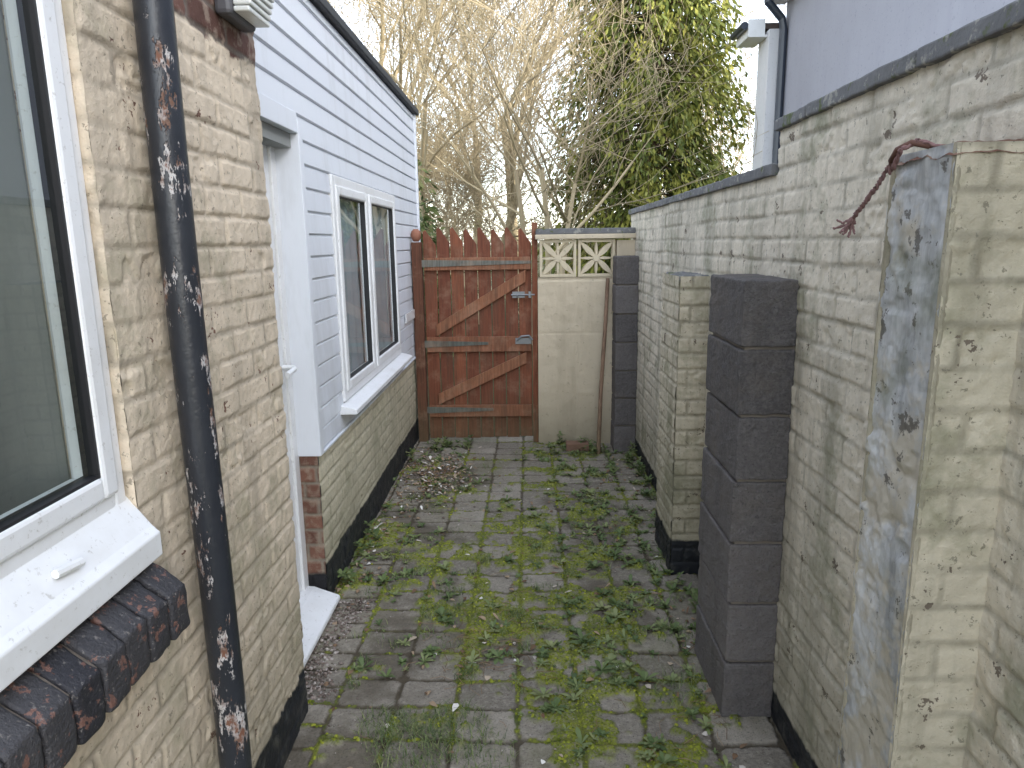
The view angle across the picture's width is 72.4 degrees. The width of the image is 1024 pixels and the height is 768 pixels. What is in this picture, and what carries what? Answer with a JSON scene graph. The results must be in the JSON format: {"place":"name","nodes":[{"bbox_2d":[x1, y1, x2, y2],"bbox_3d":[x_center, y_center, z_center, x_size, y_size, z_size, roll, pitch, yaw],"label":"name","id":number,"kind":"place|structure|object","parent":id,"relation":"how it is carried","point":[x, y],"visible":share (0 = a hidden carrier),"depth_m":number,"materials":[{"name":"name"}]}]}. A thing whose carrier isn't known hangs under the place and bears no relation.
{"place":"outdoors","nodes":[
{"label":"outdoors","id":0,"kind":"place"},
{"bbox_2d":[215,0,273,32],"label":"wall lamp","id":1,"kind":"object","parent":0,"point":[247,16],"visible":1,"depth_m":1.85,"materials":[{"name":"white plastic"}]},
{"bbox_2d":[299,586,339,666],"bbox_3d":[-0.906,1.065,2.880,0.207,0.134,0.750,-1,11,1],"label":"door threshold","id":2,"kind":"object","parent":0,"point":[317,606],"depth_m":3.05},
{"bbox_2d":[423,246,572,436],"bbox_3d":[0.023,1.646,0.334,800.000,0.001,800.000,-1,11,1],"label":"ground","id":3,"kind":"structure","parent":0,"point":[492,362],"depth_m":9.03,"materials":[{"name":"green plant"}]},
{"bbox_2d":[1,0,137,506],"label":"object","id":4,"kind":"object","parent":3,"relation":"on","point":[38,250],"depth_m":1.33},
{"bbox_2d":[0,0,69,514],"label":"room","id":5,"kind":"object","parent":4,"relation":"attached to","point":[33,459],"visible":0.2,"depth_m":1.36,"materials":[{"name":"grey"}]},
{"bbox_2d":[0,0,117,562],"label":"window sash","id":6,"kind":"object","parent":4,"relation":"attached to","point":[22,535],"depth_m":1.23,"materials":[{"name":"white plastic"}]},
{"bbox_2d":[0,0,100,532],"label":"window gasket","id":7,"kind":"object","parent":6,"relation":"attached to","point":[27,12],"depth_m":1.22,"materials":[{"name":"black rubber"}]},
{"bbox_2d":[51,557,85,578],"bbox_3d":[-0.749,0.311,1.182,0.016,0.022,0.062,0,12,6],"label":"sill vent cap","id":8,"kind":"object","parent":6,"relation":"on","point":[59,572],"visible":1,"depth_m":1.17,"materials":[{"name":"white plastic"}]},
{"bbox_2d":[0,0,125,579],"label":"window frame","id":9,"kind":"object","parent":4,"relation":"in","point":[14,562],"visible":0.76,"depth_m":1.28,"materials":[{"name":"white plastic"}]},
{"bbox_2d":[0,563,189,767],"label":"brick sill","id":10,"kind":"structure","parent":4,"relation":"on","point":[123,638],"depth_m":1.17,"materials":[{"name":"black brick"}]},
{"bbox_2d":[0,644,96,765],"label":"brick sill joint","id":11,"kind":"object","parent":10,"relation":"on","point":[60,689],"visible":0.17,"depth_m":1.11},
{"bbox_2d":[0,497,162,691],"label":"window sill","id":12,"kind":"structure","parent":10,"relation":"on","point":[117,548],"depth_m":1.18,"materials":[{"name":"white plastic"}]},
{"bbox_2d":[61,0,137,508],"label":"window reveal","id":13,"kind":"object","parent":4,"relation":"attached to","point":[90,188],"depth_m":1.32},
{"bbox_2d":[26,0,307,767],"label":"wall","id":14,"kind":"structure","parent":4,"relation":"attached to","point":[161,715],"depth_m":1.73,"materials":[{"name":"beige brick"}]},
{"bbox_2d":[132,0,251,767],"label":"drainpipe","id":15,"kind":"object","parent":4,"relation":"attached to","point":[157,52],"visible":1,"depth_m":1.53,"materials":[{"name":"black metal"}]},
{"bbox_2d":[253,0,420,592],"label":"house extension","id":16,"kind":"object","parent":3,"relation":"on","point":[339,110],"visible":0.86,"depth_m":3.50,"materials":[{"name":"white wood"}]},
{"bbox_2d":[266,146,308,589],"bbox_3d":[-0.994,0.024,2.670,0.060,2.020,0.778,-1,11,1],"label":"door frame","id":17,"kind":"object","parent":16,"relation":"attached to","point":[287,361],"visible":0.08,"depth_m":3.00,"materials":[{"name":"white plastic"}]},
{"bbox_2d":[262,145,301,591],"bbox_3d":[-0.997,0.050,2.674,0.043,1.948,0.651,-1,11,1],"label":"door leaf","id":18,"kind":"object","parent":17,"relation":"in","point":[265,160],"visible":0.11,"depth_m":2.94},
{"bbox_2d":[278,336,297,402],"bbox_3d":[-0.931,-0.049,2.876,0.084,0.280,0.136,-1,11,1],"label":"door handle","id":19,"kind":"object","parent":18,"relation":"attached to","point":[292,369],"visible":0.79,"depth_m":2.91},
{"bbox_2d":[327,174,401,401],"bbox_3d":[-0.861,-0.612,4.213,0.062,1.110,1.600,-1,11,1],"label":"window frame","id":20,"kind":"structure","parent":16,"relation":"in","point":[334,180],"depth_m":3.50,"materials":[{"name":"white plastic"}]},
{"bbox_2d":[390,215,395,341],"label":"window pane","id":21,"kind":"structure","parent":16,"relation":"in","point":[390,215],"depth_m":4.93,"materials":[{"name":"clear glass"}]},
{"bbox_2d":[329,0,490,101],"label":"bare tree","id":22,"kind":"object","parent":3,"relation":"on","point":[383,44],"visible":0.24,"depth_m":15.27,"materials":[{"name":"beige plant"}]},
{"bbox_2d":[417,159,464,363],"bbox_3d":[-1.315,-1.451,9.416,1.553,3.236,1.654,-1,11,1],"label":"ivy bush","id":23,"kind":"object","parent":3,"relation":"on","point":[423,224],"visible":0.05,"depth_m":9.11,"materials":[{"name":"green plant"}]},
{"bbox_2d":[336,0,550,283],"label":"bare tree","id":24,"kind":"object","parent":3,"relation":"on","point":[444,62],"visible":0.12,"depth_m":24.12,"materials":[{"name":"brown plant"}]},
{"bbox_2d":[329,0,561,143],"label":"bare tree","id":25,"kind":"object","parent":3,"relation":"on","point":[440,44],"visible":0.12,"depth_m":21.25,"materials":[{"name":"beige plant"}]},
{"bbox_2d":[384,5,559,297],"bbox_3d":[-2.039,-5.155,18.568,6.810,7.456,8.505,4,13,24],"label":"bare tree","id":26,"kind":"object","parent":3,"relation":"on","point":[479,127],"visible":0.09,"depth_m":17.50,"materials":[{"name":"beige plant"}]},
{"bbox_2d":[327,0,652,278],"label":"bare tree","id":27,"kind":"object","parent":3,"relation":"on","point":[424,141],"visible":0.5,"depth_m":10.82,"materials":[{"name":"beige plant"}]},
{"bbox_2d":[381,35,629,323],"bbox_3d":[-0.682,-3.559,14.189,6.542,5.736,5.238,-1,11,-3],"label":"bare tree","id":28,"kind":"object","parent":3,"relation":"on","point":[442,178],"visible":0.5,"depth_m":13.48,"materials":[{"name":"brown plant"}]},
{"bbox_2d":[374,0,657,280],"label":"bare tree","id":29,"kind":"object","parent":3,"relation":"on","point":[508,122],"visible":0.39,"depth_m":15.03,"materials":[{"name":"beige plant"}]},
{"bbox_2d":[412,0,632,302],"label":"bare tree","id":30,"kind":"object","parent":3,"relation":"on","point":[513,232],"visible":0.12,"depth_m":18.30,"materials":[{"name":"brown plant"}]},
{"bbox_2d":[443,196,664,291],"bbox_3d":[0.537,-4.746,23.508,18.614,3.874,2.251,-1,11,1],"label":"hedge","id":31,"kind":"object","parent":3,"relation":"on","point":[518,225],"depth_m":23.59,"materials":[{"name":"green plant"}]},
{"bbox_2d":[344,0,767,344],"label":"bare tree","id":32,"kind":"object","parent":3,"relation":"on","point":[543,190],"visible":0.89,"depth_m":10.21,"materials":[{"name":"beige plant"}]},
{"bbox_2d":[390,0,762,256],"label":"bare tree","id":33,"kind":"object","parent":3,"relation":"on","point":[517,84],"visible":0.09,"depth_m":24.57,"materials":[{"name":"brown plant"}]},
{"bbox_2d":[528,0,754,276],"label":"conifer tree","id":34,"kind":"object","parent":3,"relation":"on","point":[677,173],"visible":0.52,"depth_m":13.30,"materials":[{"name":"green plant"}]},
{"bbox_2d":[539,17,755,222],"bbox_3d":[5.011,-6.479,22.217,9.813,8.604,7.857,-4,12,-14],"label":"bare tree","id":35,"kind":"object","parent":3,"relation":"on","point":[747,156],"visible":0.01,"depth_m":21.06,"materials":[{"name":"brown plant"}]},
{"bbox_2d":[582,8,758,200],"bbox_3d":[4.679,-6.351,19.955,8.353,7.846,9.158,-6,13,-24],"label":"bare tree","id":36,"kind":"object","parent":3,"relation":"on","point":[745,130],"visible":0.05,"depth_m":18.68,"materials":[{"name":"brown plant"}]},
{"bbox_2d":[630,0,786,142],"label":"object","id":37,"kind":"object","parent":3,"relation":"on","point":[745,11],"visible":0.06,"depth_m":22.02,"materials":[{"name":"brown plant"}]},
{"bbox_2d":[730,0,787,163],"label":"gutters","id":38,"kind":"object","parent":3,"relation":"on","point":[775,10],"visible":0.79,"depth_m":10.10,"materials":[{"name":"black plastic"}]},
{"bbox_2d":[752,29,778,169],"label":"wall","id":39,"kind":"structure","parent":3,"relation":"on","point":[768,46],"depth_m":10.39,"materials":[{"name":"white paint"}]},
{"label":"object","id":40,"kind":"object","parent":3,"relation":"on","visible":0},
{"bbox_2d":[629,0,1023,214],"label":"coping","id":41,"kind":"object","parent":40,"relation":"on","point":[1005,19],"visible":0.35,"depth_m":1.58,"materials":[{"name":"grey concrete"}]},
{"bbox_2d":[284,436,798,767],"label":"paved path","id":42,"kind":"structure","parent":0,"point":[762,738],"depth_m":2.95,"materials":[{"name":"grey concrete"}]},
{"bbox_2d":[411,222,538,442],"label":"wooden gate","id":43,"kind":"structure","parent":42,"relation":"on","point":[459,383],"depth_m":5.72,"materials":[{"name":"red wood"}]},
{"bbox_2d":[310,431,731,767],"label":"weeds","id":44,"kind":"object","parent":42,"relation":"on","point":[610,661],"visible":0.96,"depth_m":3.02,"materials":[{"name":"green plant"}]},
{"bbox_2d":[305,441,740,767],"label":"moss","id":45,"kind":"object","parent":42,"relation":"on","point":[590,700],"visible":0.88,"depth_m":3.06,"materials":[{"name":"green plant"}]},
{"bbox_2d":[289,448,768,765],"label":"gravel","id":46,"kind":"structure","parent":42,"relation":"on","point":[312,687],"depth_m":2.98,"materials":[{"name":"grey gravel"}]},
{"bbox_2d":[323,443,747,767],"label":"dead leaves","id":47,"kind":"object","parent":42,"relation":"on","point":[456,705],"visible":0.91,"depth_m":3.74,"materials":[{"name":"brown plant"}]},
{"bbox_2d":[354,449,726,762],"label":"twigs","id":48,"kind":"object","parent":42,"relation":"on","point":[485,662],"visible":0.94,"depth_m":2.82,"materials":[{"name":"green plant"}]},
{"bbox_2d":[566,440,588,450],"bbox_3d":[0.523,0.496,5.610,0.180,0.063,0.100,-1,11,1],"label":"loose brick","id":49,"kind":"object","parent":42,"relation":"on","point":[572,445],"visible":0.97,"depth_m":5.56,"materials":[{"name":"red brick"}]},
{"bbox_2d":[536,227,635,443],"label":"rendered garden wall","id":50,"kind":"structure","parent":42,"relation":"on","point":[570,321],"depth_m":5.66,"materials":[{"name":"beige paint"}]},
{"bbox_2d":[539,240,575,276],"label":"screen block","id":51,"kind":"structure","parent":50,"relation":"attached to","point":[557,258],"depth_m":5.52,"materials":[{"name":"concrete"}]},
{"bbox_2d":[535,233,635,239],"bbox_3d":[0.573,-1.163,5.518,0.785,0.037,0.160,-1,11,1],"label":"wall coping","id":52,"kind":"object","parent":50,"relation":"on","point":[586,236],"depth_m":5.44,"materials":[{"name":"beige concrete"}]},
{"bbox_2d":[538,240,634,279],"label":"wall","id":53,"kind":"structure","parent":50,"relation":"attached to","point":[624,247],"depth_m":5.48,"materials":[{"name":"beige concrete"}]},
{"bbox_2d":[577,239,614,276],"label":"screen block","id":54,"kind":"structure","parent":50,"relation":"attached to","point":[596,257],"depth_m":5.51,"materials":[{"name":"concrete"}]},
{"bbox_2d":[596,278,609,453],"bbox_3d":[0.714,-0.133,5.495,0.038,1.366,0.337,3,12,19],"label":"wooden stake","id":55,"kind":"object","parent":42,"relation":"on","point":[599,424],"visible":0.93,"depth_m":5.47,"materials":[{"name":"brown wood"}]},
{"bbox_2d":[610,255,638,451],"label":"concrete block pier","id":56,"kind":"structure","parent":42,"relation":"on","point":[625,294],"depth_m":5.41,"materials":[{"name":"grey concrete"}]},
{"bbox_2d":[655,271,709,574],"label":"brick pier","id":57,"kind":"structure","parent":42,"relation":"on","point":[683,361],"depth_m":3.40,"materials":[{"name":"beige brick"}]},
{"bbox_2d":[631,175,777,491],"bbox_3d":[0.940,-0.127,4.188,0.020,1.860,3.400,-1,11,1],"label":"wall face","id":58,"kind":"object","parent":42,"relation":"on","point":[730,230],"visible":0.42,"depth_m":3.73},
{"bbox_2d":[695,274,799,716],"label":"concrete block pier","id":59,"kind":"structure","parent":42,"relation":"on","point":[751,351],"depth_m":2.35,"materials":[{"name":"grey concrete"}]},
{"bbox_2d":[771,25,1023,767],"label":"boundary wall","id":60,"kind":"structure","parent":42,"relation":"on","point":[832,163],"depth_m":1.85,"materials":[{"name":"beige brick"}]},
{"bbox_2d":[837,139,1023,767],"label":"rendered pier","id":61,"kind":"structure","parent":42,"relation":"on","point":[950,306],"depth_m":1.28,"materials":[{"name":"grey paint"}]},
{"bbox_2d":[832,138,941,237],"bbox_3d":[0.696,-0.362,1.315,0.072,0.169,0.226,-5,12,-22],"label":"rope","id":62,"kind":"object","parent":61,"relation":"attached to","point":[894,158],"visible":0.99,"depth_m":1.29,"materials":[{"name":"fabric"}]},
{"bbox_2d":[330,0,786,244],"label":"sky","id":63,"kind":"structure","parent":0,"point":[753,3],"materials":[{"name":"white"}]},
{"bbox_2d":[782,0,1014,116],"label":"walls","id":64,"kind":"structure","parent":0,"point":[833,45],"depth_m":8.01,"materials":[{"name":"grey paint"}]},
{"bbox_2d":[765,23,778,32],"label":"roof","id":65,"kind":"structure","parent":64,"relation":"on","point":[768,26],"depth_m":10.23,"materials":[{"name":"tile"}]},
{"bbox_2d":[736,0,788,47],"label":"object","id":66,"kind":"structure","parent":65,"relation":"attached to","point":[753,35],"depth_m":10.21,"materials":[{"name":"white plastic"}]}
]}

